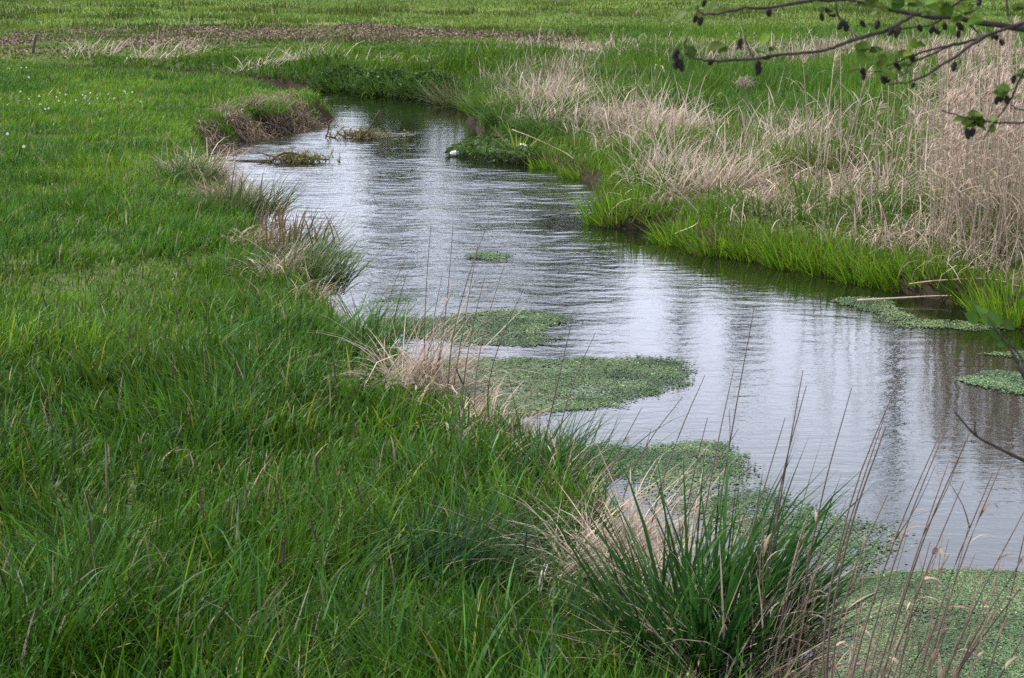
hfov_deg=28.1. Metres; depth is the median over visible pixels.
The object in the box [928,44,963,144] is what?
reed stalk
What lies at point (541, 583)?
dead leaf
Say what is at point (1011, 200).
reed stalk
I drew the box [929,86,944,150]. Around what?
reed stalk
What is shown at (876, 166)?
reed stalk
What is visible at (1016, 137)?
reed stalk
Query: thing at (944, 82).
reed stalk
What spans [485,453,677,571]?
dry grass clump
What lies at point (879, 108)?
reed stalk
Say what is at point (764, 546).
dry stalk
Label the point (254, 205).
dry grass clump
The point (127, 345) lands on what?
foxtail
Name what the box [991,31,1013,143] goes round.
reed stalk
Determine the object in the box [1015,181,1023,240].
reed stalk
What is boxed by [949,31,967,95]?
reed stalk
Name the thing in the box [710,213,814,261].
sedge tuft
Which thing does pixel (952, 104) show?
reed stalk
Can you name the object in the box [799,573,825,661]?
dry stalk
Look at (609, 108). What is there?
dry grass clump
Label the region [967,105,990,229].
reed stalk
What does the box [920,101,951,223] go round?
reed stalk
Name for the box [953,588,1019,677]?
dry stalk
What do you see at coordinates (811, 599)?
dry stalk
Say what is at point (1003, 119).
reed stalk
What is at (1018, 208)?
reed stalk
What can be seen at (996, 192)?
reed stalk
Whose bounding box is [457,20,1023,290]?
dead grass
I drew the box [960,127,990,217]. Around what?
reed stalk
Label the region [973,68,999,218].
reed stalk
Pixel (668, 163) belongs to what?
dry grass clump
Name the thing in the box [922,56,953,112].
reed stalk
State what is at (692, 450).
weed mat
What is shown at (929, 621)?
dry stalk
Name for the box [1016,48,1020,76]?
reed stalk
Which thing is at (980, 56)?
reed stalk
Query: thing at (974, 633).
dry stalk
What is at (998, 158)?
reed stalk
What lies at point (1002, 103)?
reed stalk
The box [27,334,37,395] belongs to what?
foxtail
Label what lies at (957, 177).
reed stalk
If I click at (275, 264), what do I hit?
dry grass clump
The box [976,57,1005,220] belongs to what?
reed stalk
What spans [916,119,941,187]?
reed stalk
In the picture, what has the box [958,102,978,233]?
reed stalk
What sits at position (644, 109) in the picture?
dry grass clump
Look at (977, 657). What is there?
dry stalk
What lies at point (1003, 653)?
weed mat
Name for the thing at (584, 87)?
dry grass clump
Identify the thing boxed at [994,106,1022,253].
reed stalk
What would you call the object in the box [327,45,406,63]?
dry grass clump
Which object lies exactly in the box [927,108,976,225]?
reed stalk
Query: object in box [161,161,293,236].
dry grass clump
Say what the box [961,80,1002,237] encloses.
reed stalk
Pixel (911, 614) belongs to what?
dry stalk
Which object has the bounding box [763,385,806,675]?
dry stalk
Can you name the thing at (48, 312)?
foxtail
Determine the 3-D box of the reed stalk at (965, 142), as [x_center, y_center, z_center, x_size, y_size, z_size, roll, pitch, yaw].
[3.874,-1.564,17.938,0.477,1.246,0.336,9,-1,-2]
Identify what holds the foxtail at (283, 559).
on the ground at (628, 224)
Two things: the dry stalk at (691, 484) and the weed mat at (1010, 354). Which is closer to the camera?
the dry stalk at (691, 484)
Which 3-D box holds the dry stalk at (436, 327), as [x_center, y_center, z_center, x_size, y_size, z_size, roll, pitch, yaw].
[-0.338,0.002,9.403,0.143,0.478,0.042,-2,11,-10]
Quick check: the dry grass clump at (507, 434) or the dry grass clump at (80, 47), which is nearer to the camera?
the dry grass clump at (507, 434)
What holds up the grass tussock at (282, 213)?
on the ground at (628, 224)
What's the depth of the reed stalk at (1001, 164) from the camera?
16.17 m
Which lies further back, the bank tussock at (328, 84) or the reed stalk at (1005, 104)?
the bank tussock at (328, 84)
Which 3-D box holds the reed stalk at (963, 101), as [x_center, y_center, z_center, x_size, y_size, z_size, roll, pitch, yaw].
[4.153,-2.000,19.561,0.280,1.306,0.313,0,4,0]
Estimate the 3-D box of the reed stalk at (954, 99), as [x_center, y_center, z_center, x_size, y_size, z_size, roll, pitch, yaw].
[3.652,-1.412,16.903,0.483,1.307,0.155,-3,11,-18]
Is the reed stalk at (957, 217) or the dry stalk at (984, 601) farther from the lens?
the reed stalk at (957, 217)
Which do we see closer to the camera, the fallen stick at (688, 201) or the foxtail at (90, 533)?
the foxtail at (90, 533)
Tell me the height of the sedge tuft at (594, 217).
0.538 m
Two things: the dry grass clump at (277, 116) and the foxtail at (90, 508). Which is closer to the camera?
the foxtail at (90, 508)
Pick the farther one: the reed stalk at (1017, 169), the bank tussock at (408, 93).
the bank tussock at (408, 93)
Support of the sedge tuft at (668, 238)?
on the ground at (628, 224)
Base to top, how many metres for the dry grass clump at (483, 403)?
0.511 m
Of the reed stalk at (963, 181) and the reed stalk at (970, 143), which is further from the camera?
the reed stalk at (970, 143)
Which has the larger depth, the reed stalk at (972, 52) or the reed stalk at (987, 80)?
the reed stalk at (972, 52)
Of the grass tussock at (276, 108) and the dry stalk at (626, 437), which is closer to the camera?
the dry stalk at (626, 437)
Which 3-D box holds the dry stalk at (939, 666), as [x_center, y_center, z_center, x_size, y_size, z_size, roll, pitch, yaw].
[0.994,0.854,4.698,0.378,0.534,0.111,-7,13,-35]
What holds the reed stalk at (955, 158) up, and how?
on the ground at (628, 224)
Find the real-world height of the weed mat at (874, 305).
0.025 m
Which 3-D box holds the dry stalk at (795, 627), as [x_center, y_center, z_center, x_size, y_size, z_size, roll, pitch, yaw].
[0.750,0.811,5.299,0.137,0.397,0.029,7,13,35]
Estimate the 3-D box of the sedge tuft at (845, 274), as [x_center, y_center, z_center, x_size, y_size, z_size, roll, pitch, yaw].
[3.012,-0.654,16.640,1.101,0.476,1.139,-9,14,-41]
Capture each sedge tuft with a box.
[520,149,562,169]
[549,154,594,179]
[558,177,681,227]
[624,196,681,227]
[632,206,729,246]
[668,210,776,257]
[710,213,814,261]
[746,216,868,270]
[782,234,904,276]
[811,232,931,286]
[839,231,970,291]
[893,245,1006,289]
[918,246,1022,306]
[943,265,1023,328]
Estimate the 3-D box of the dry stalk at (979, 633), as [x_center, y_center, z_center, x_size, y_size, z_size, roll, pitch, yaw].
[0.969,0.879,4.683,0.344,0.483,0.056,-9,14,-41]
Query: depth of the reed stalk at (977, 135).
15.87 m
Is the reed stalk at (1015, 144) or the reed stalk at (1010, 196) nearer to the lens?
the reed stalk at (1010, 196)
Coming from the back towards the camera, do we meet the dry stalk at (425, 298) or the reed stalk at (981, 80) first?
the reed stalk at (981, 80)
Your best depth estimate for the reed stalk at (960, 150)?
16.67 m
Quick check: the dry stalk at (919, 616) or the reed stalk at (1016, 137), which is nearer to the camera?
the dry stalk at (919, 616)
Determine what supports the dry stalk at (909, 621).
on the ground at (628, 224)
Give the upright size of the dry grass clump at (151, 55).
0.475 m
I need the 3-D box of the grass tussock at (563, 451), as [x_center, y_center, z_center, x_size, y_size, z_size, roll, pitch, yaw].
[0.186,0.386,7.601,1.142,0.542,0.978,-4,11,-20]
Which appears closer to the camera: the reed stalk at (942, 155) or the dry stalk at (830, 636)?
the dry stalk at (830, 636)
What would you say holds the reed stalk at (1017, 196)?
on the ground at (628, 224)
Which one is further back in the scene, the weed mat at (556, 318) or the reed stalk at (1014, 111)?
the reed stalk at (1014, 111)
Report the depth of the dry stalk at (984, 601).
4.53 m
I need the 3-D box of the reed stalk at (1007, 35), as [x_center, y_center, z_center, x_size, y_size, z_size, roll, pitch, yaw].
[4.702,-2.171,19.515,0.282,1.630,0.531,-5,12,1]
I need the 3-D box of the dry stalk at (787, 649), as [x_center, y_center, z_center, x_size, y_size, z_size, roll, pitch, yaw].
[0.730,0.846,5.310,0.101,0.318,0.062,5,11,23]
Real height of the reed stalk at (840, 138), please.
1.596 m
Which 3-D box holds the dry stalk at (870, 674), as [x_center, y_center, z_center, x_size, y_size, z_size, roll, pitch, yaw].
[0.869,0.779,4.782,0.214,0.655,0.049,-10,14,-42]
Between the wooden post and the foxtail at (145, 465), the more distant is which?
the wooden post
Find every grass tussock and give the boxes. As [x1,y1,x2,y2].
[126,136,238,183]
[160,150,323,219]
[186,186,379,281]
[191,205,400,296]
[197,294,326,338]
[221,90,300,114]
[276,267,456,345]
[319,451,618,600]
[398,370,706,508]
[486,432,968,677]
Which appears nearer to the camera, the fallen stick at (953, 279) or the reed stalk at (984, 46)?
the fallen stick at (953, 279)
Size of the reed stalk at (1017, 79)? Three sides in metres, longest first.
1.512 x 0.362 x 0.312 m
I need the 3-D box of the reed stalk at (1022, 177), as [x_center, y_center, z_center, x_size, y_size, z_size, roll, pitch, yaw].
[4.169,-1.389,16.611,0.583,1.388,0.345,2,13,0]
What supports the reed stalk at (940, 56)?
on the ground at (628, 224)
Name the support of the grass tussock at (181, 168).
on the ground at (628, 224)
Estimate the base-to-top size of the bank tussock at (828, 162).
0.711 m
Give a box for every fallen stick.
[512,129,573,158]
[661,174,699,234]
[857,295,950,300]
[909,267,1020,286]
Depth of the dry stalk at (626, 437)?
6.80 m
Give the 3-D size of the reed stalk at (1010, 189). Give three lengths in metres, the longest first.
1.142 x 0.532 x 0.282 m
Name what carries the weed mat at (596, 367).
on the water
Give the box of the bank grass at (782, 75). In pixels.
[0,13,1023,305]
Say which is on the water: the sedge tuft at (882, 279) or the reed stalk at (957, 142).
the sedge tuft at (882, 279)
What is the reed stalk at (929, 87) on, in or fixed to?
on the ground at (628, 224)
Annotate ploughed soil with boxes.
[0,21,592,60]
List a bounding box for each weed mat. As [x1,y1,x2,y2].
[362,308,575,346]
[368,295,417,302]
[414,354,701,416]
[463,250,514,259]
[539,313,582,323]
[552,436,917,570]
[806,567,1023,677]
[828,296,1014,330]
[951,369,1023,394]
[979,349,1023,358]
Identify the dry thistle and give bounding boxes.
[732,73,760,115]
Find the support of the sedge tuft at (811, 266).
on the water
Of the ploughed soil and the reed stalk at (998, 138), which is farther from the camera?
the ploughed soil
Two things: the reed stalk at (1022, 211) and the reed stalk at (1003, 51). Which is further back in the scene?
the reed stalk at (1003, 51)
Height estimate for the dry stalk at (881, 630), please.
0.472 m
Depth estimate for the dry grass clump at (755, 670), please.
5.43 m
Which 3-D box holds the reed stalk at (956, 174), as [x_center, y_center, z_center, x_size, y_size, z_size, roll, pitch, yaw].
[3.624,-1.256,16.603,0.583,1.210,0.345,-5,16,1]
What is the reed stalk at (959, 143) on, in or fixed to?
on the ground at (628, 224)
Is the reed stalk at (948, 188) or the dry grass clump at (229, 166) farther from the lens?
the dry grass clump at (229, 166)
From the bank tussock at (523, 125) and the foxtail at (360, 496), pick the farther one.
the bank tussock at (523, 125)
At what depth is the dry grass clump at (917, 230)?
17.09 m
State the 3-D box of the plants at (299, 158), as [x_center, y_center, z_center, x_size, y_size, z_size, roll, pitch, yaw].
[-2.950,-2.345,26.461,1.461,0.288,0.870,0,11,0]
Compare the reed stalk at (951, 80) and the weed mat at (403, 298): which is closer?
the weed mat at (403, 298)
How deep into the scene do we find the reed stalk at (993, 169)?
16.95 m
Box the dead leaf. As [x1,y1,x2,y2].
[537,564,547,608]
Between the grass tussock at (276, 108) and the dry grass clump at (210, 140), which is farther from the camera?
the grass tussock at (276, 108)
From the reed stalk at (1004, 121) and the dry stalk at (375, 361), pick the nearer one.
the dry stalk at (375, 361)
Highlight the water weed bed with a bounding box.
[445,130,552,165]
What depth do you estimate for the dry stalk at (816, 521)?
5.37 m
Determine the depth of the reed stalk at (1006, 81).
16.48 m
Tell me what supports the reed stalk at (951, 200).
on the ground at (628, 224)
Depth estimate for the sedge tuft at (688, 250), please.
18.08 m
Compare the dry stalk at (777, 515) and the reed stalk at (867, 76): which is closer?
the dry stalk at (777, 515)
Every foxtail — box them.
[3,254,15,305]
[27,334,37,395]
[42,293,55,340]
[46,412,80,497]
[51,464,55,531]
[71,432,73,495]
[85,256,86,310]
[86,493,100,546]
[88,520,95,584]
[122,326,130,379]
[144,439,147,509]
[170,361,173,435]
[176,308,181,358]
[199,488,206,574]
[235,361,242,403]
[238,484,262,541]
[247,427,252,481]
[273,478,287,539]
[281,540,284,626]
[310,519,329,592]
[315,456,318,501]
[333,361,340,434]
[352,418,363,489]
[355,482,378,558]
[418,496,423,562]
[456,368,481,426]
[520,530,527,629]
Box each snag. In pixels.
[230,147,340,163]
[320,111,415,140]
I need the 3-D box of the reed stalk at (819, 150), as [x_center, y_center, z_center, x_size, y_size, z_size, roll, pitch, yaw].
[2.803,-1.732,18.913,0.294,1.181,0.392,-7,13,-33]
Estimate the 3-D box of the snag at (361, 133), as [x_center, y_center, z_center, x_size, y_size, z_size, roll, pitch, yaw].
[-2.125,-3.095,29.934,1.345,0.500,1.015,2,11,12]
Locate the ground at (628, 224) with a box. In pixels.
[0,0,1023,677]
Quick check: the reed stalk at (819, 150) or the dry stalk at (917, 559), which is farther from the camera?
the reed stalk at (819, 150)
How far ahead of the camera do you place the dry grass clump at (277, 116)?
30.98 m
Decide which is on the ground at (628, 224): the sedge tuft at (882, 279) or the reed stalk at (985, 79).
the reed stalk at (985, 79)
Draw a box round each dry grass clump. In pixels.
[47,35,134,58]
[124,27,213,58]
[126,50,179,61]
[142,137,298,224]
[147,142,208,168]
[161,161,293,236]
[185,163,309,248]
[196,120,271,155]
[206,160,293,248]
[207,98,284,142]
[217,215,340,315]
[218,229,365,317]
[221,46,289,72]
[224,88,322,132]
[240,242,359,315]
[262,85,342,128]
[265,36,365,60]
[275,258,367,323]
[294,260,602,444]
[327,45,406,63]
[396,422,883,677]
[407,374,556,442]
[457,400,601,461]
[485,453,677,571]
[486,428,629,512]
[496,68,584,100]
[499,511,948,677]
[509,89,616,126]
[513,69,603,104]
[572,92,644,128]
[586,84,699,129]
[595,508,925,677]
[600,126,741,189]
[620,91,745,135]
[627,130,794,197]
[670,140,799,184]
[757,105,850,140]
[781,147,934,209]
[838,196,977,254]
[872,148,1023,200]
[900,202,1023,271]
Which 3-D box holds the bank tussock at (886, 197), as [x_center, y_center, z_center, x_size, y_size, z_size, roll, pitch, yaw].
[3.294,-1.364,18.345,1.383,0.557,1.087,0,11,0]
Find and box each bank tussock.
[295,60,380,92]
[336,63,431,97]
[375,66,478,100]
[412,63,496,108]
[440,84,528,115]
[462,97,537,126]
[494,101,606,135]
[679,184,763,217]
[763,124,884,176]
[822,159,935,217]
[911,175,998,209]
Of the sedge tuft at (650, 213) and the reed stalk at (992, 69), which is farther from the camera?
the reed stalk at (992, 69)
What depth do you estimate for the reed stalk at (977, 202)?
15.90 m
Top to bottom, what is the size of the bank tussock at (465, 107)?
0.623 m
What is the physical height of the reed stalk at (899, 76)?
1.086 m
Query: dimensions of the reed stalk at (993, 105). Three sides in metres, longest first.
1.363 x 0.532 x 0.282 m
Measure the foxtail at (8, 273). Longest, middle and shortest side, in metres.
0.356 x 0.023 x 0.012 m
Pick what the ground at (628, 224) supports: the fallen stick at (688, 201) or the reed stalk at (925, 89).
the reed stalk at (925, 89)
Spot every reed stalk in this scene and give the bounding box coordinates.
[785,43,813,198]
[798,88,833,200]
[806,51,847,187]
[820,42,862,172]
[835,66,874,198]
[839,101,886,208]
[844,69,872,189]
[849,64,876,198]
[852,138,877,198]
[868,89,894,181]
[878,85,907,181]
[883,69,920,149]
[899,63,921,174]
[901,53,941,145]
[903,66,923,111]
[905,85,932,188]
[905,137,936,236]
[909,59,934,158]
[909,74,923,131]
[910,60,924,120]
[910,101,937,172]
[911,84,939,167]
[913,75,938,147]
[914,118,953,232]
[915,71,936,167]
[915,143,942,266]
[916,114,945,212]
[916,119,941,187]
[916,122,950,253]
[917,123,963,255]
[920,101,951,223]
[920,115,951,203]
[921,91,954,167]
[922,50,945,171]
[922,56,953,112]
[922,86,969,208]
[924,64,952,114]
[924,93,968,242]
[925,35,954,142]
[925,103,970,219]
[925,127,982,260]
[927,108,968,241]
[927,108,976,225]
[927,127,968,250]
[927,141,956,253]
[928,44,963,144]
[929,66,942,141]
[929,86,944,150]
[930,120,981,232]
[932,52,964,163]
[932,132,963,257]
[933,100,967,263]
[933,108,965,238]
[933,137,977,212]
[934,41,953,115]
[935,67,974,207]
[935,89,971,222]
[935,98,980,219]
[935,134,973,263]
[937,21,965,92]
[937,89,975,203]
[938,61,963,172]
[939,80,960,225]
[939,94,964,219]
[942,124,976,216]
[943,67,964,166]
[943,126,969,249]
[944,89,971,186]
[944,126,1001,261]
[945,135,974,256]
[945,161,991,258]
[947,47,961,93]
[948,38,968,162]
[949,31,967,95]
[950,27,982,165]
[950,84,981,218]
[953,91,978,235]
[955,127,981,243]
[956,63,976,198]
[956,128,986,255]
[958,37,973,155]
[958,49,976,113]
[958,75,983,211]
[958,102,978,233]
[958,136,989,260]
[959,150,1010,262]
[960,66,987,166]
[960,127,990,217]
[961,54,986,131]
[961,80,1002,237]
[961,131,1019,236]
[962,44,978,149]
[963,50,987,145]
[964,73,977,211]
[965,133,999,253]
[967,101,1005,202]
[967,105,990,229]
[969,133,994,206]
[970,99,999,241]
[970,124,1006,248]
[971,84,992,209]
[971,116,1006,242]
[971,120,1021,270]
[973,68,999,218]
[973,70,994,222]
[974,82,993,210]
[975,28,985,107]
[975,80,1008,209]
[975,102,1004,264]
[975,133,1006,266]
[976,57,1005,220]
[977,38,987,103]
[977,66,994,146]
[978,39,994,115]
[979,130,995,221]
[980,66,1017,206]
[981,114,1007,243]
[982,43,1010,171]
[983,27,997,110]
[983,40,991,127]
[983,62,994,173]
[983,106,1001,231]
[986,86,1012,217]
[987,74,1019,224]
[987,93,1015,212]
[987,99,1023,237]
[990,20,1017,107]
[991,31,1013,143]
[991,62,1017,210]
[991,111,1021,219]
[993,102,1021,253]
[994,72,1014,166]
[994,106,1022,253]
[995,121,1022,231]
[996,28,1013,149]
[996,87,1020,194]
[996,92,1021,215]
[997,30,1010,130]
[997,124,1023,212]
[997,125,1023,238]
[998,96,1023,261]
[999,101,1020,184]
[999,135,1021,253]
[1000,110,1023,219]
[1000,150,1023,258]
[1002,90,1022,197]
[1003,118,1023,236]
[1003,149,1023,268]
[1004,115,1023,232]
[1007,15,1019,66]
[1007,22,1014,76]
[1007,98,1021,217]
[1008,40,1017,120]
[1009,45,1022,144]
[1009,153,1023,234]
[1012,64,1023,165]
[1012,93,1023,243]
[1014,112,1023,207]
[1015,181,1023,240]
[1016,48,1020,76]
[1016,164,1023,238]
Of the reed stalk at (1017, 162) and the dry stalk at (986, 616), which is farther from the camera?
the reed stalk at (1017, 162)
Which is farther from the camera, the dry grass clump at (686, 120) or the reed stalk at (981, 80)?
the dry grass clump at (686, 120)
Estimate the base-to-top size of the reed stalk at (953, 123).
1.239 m
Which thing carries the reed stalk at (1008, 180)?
on the ground at (628, 224)
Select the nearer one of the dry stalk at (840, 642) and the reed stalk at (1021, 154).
the dry stalk at (840, 642)
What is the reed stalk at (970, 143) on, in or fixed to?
on the ground at (628, 224)
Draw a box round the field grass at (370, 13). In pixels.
[0,0,1023,48]
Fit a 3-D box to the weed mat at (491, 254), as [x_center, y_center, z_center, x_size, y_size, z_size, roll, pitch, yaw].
[-0.193,-0.747,18.153,0.479,0.016,0.551,3,11,16]
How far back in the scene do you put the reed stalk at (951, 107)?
19.05 m
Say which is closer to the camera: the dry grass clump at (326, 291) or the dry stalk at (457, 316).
the dry stalk at (457, 316)
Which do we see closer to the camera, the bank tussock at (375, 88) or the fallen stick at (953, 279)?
the fallen stick at (953, 279)
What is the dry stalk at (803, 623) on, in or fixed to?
on the ground at (628, 224)
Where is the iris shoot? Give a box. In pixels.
[489,117,545,150]
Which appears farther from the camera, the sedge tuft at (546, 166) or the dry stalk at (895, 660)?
the sedge tuft at (546, 166)
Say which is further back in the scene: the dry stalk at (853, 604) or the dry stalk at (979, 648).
the dry stalk at (853, 604)
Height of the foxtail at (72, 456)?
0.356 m
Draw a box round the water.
[211,85,1023,677]
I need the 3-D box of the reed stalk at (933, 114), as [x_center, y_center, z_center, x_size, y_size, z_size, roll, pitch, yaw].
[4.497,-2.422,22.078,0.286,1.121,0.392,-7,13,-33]
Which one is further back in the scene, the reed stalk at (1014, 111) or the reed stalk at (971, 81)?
the reed stalk at (971, 81)
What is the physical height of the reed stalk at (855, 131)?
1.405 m
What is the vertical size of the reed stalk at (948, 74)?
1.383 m
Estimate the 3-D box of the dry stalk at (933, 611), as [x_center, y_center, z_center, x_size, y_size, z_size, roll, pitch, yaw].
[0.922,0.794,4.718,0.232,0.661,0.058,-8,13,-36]
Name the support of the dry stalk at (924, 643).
on the ground at (628, 224)
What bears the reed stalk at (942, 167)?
on the ground at (628, 224)
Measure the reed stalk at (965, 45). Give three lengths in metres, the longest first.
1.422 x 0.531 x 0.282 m
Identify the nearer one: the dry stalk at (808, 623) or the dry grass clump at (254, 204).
the dry stalk at (808, 623)
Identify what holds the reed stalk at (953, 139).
on the ground at (628, 224)
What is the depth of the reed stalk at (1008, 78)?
22.49 m
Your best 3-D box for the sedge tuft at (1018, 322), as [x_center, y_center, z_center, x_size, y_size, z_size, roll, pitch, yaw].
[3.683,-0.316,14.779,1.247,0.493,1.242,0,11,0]
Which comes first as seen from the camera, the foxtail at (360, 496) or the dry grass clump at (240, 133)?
the foxtail at (360, 496)
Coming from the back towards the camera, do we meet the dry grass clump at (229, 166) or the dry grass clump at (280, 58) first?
the dry grass clump at (280, 58)
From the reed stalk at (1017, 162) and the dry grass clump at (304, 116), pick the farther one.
the dry grass clump at (304, 116)
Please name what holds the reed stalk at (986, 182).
on the ground at (628, 224)
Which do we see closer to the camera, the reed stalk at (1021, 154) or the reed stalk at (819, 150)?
the reed stalk at (1021, 154)
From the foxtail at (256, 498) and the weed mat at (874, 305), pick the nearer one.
the foxtail at (256, 498)
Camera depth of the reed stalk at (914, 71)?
20.51 m
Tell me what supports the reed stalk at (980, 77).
on the ground at (628, 224)
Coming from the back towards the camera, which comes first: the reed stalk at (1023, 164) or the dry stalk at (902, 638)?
the reed stalk at (1023, 164)
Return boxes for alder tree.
[671,0,1023,461]
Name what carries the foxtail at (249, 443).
on the ground at (628, 224)
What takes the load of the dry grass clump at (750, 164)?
on the ground at (628, 224)
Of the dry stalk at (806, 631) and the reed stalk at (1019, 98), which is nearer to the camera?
the dry stalk at (806, 631)
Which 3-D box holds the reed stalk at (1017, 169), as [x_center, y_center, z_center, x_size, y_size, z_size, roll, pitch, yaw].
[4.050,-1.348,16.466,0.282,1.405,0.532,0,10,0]
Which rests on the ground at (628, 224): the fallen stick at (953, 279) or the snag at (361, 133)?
the fallen stick at (953, 279)
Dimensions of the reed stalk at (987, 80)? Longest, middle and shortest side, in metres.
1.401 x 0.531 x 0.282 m
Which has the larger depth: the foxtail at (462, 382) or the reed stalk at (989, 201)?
the reed stalk at (989, 201)
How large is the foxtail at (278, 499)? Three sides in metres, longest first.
0.356 x 0.022 x 0.011 m
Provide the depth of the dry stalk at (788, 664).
5.31 m
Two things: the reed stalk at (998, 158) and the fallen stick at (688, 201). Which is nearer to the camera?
the reed stalk at (998, 158)
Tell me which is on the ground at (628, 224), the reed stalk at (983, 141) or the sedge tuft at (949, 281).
the reed stalk at (983, 141)
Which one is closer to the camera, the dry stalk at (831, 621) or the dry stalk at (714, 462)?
the dry stalk at (831, 621)
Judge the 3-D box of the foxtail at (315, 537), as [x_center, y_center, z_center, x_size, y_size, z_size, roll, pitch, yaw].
[-0.550,0.697,5.996,0.023,0.356,0.011,-5,9,30]
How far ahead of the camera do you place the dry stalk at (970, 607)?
4.74 m
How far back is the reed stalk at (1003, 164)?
16.46 m
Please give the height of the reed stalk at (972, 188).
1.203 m
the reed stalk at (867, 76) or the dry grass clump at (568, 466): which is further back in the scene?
the reed stalk at (867, 76)
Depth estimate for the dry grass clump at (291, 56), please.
44.58 m
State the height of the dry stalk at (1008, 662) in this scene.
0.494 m
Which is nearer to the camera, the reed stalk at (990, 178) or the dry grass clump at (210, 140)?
the reed stalk at (990, 178)
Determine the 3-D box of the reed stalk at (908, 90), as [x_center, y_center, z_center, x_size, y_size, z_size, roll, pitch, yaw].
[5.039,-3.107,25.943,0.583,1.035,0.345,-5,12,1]
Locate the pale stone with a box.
[450,150,458,155]
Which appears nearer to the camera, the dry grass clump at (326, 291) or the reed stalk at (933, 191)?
the dry grass clump at (326, 291)
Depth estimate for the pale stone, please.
27.14 m
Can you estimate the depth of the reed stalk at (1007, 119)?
17.12 m
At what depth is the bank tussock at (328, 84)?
40.21 m
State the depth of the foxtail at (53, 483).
6.75 m
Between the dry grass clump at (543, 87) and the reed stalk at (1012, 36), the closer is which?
the reed stalk at (1012, 36)
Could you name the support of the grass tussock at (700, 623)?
on the ground at (628, 224)
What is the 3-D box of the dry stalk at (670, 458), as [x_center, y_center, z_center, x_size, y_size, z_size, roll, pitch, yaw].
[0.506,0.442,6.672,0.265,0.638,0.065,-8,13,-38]
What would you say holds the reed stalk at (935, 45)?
on the ground at (628, 224)
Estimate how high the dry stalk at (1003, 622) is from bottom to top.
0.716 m
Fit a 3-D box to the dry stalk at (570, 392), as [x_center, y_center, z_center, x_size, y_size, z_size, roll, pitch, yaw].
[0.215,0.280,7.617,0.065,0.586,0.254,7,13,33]
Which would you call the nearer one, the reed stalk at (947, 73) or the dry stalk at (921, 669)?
the dry stalk at (921, 669)
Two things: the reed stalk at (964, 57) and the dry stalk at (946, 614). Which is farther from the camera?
the reed stalk at (964, 57)
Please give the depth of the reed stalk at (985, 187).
16.48 m
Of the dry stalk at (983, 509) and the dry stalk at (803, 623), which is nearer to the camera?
the dry stalk at (983, 509)
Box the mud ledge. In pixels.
[474,154,546,164]
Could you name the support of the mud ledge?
on the water
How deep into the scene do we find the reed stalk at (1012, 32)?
21.62 m
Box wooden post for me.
[32,34,37,53]
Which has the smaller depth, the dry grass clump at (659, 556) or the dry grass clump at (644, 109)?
the dry grass clump at (659, 556)
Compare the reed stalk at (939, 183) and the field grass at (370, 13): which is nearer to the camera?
the reed stalk at (939, 183)
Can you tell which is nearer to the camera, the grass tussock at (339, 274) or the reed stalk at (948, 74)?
the grass tussock at (339, 274)
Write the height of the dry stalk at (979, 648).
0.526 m
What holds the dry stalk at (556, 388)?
on the ground at (628, 224)
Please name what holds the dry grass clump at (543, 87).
on the ground at (628, 224)
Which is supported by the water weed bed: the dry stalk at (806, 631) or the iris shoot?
the iris shoot
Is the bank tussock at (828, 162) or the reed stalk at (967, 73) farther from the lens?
the bank tussock at (828, 162)
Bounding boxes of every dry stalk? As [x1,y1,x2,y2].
[375,336,377,381]
[382,254,408,363]
[423,289,453,386]
[424,226,430,371]
[426,272,442,358]
[433,226,452,388]
[448,220,488,393]
[452,244,477,394]
[461,277,484,410]
[474,268,503,417]
[487,293,521,417]
[540,317,572,457]
[557,333,595,455]
[596,408,641,540]
[621,396,682,528]
[644,375,704,549]
[666,429,737,574]
[676,418,712,583]
[696,368,733,566]
[711,307,754,562]
[734,418,784,596]
[745,515,784,672]
[748,520,769,675]
[756,370,805,675]
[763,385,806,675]
[770,575,791,677]
[778,522,806,676]
[779,610,806,677]
[785,580,819,677]
[788,583,824,677]
[793,577,825,677]
[794,513,839,668]
[797,388,851,677]
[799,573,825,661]
[800,557,818,677]
[808,418,883,677]
[818,601,840,677]
[822,375,900,677]
[825,426,885,677]
[831,495,887,677]
[833,531,896,676]
[846,566,880,677]
[848,561,856,677]
[849,547,879,677]
[851,429,941,677]
[862,431,944,677]
[866,585,903,667]
[869,527,908,677]
[875,440,965,677]
[880,546,943,677]
[882,426,972,677]
[883,554,949,677]
[885,567,942,677]
[886,480,964,677]
[894,595,925,672]
[898,542,940,677]
[902,551,936,677]
[906,610,954,677]
[908,616,942,677]
[914,539,948,677]
[918,473,992,677]
[923,535,942,666]
[925,460,1002,676]
[925,554,978,677]
[928,524,968,677]
[938,607,988,677]
[944,512,1023,677]
[946,569,982,677]
[947,576,998,677]
[952,563,1003,677]
[952,570,1023,677]
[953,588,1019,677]
[954,609,994,675]
[956,559,1021,672]
[960,609,997,677]
[970,543,1003,677]
[986,537,1023,677]
[998,635,1023,677]
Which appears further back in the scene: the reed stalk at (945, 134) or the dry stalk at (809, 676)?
the reed stalk at (945, 134)
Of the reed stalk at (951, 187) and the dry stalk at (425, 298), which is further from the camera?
the reed stalk at (951, 187)
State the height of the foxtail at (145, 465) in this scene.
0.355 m
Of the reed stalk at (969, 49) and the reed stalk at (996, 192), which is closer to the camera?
the reed stalk at (996, 192)
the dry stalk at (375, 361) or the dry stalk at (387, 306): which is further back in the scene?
the dry stalk at (387, 306)

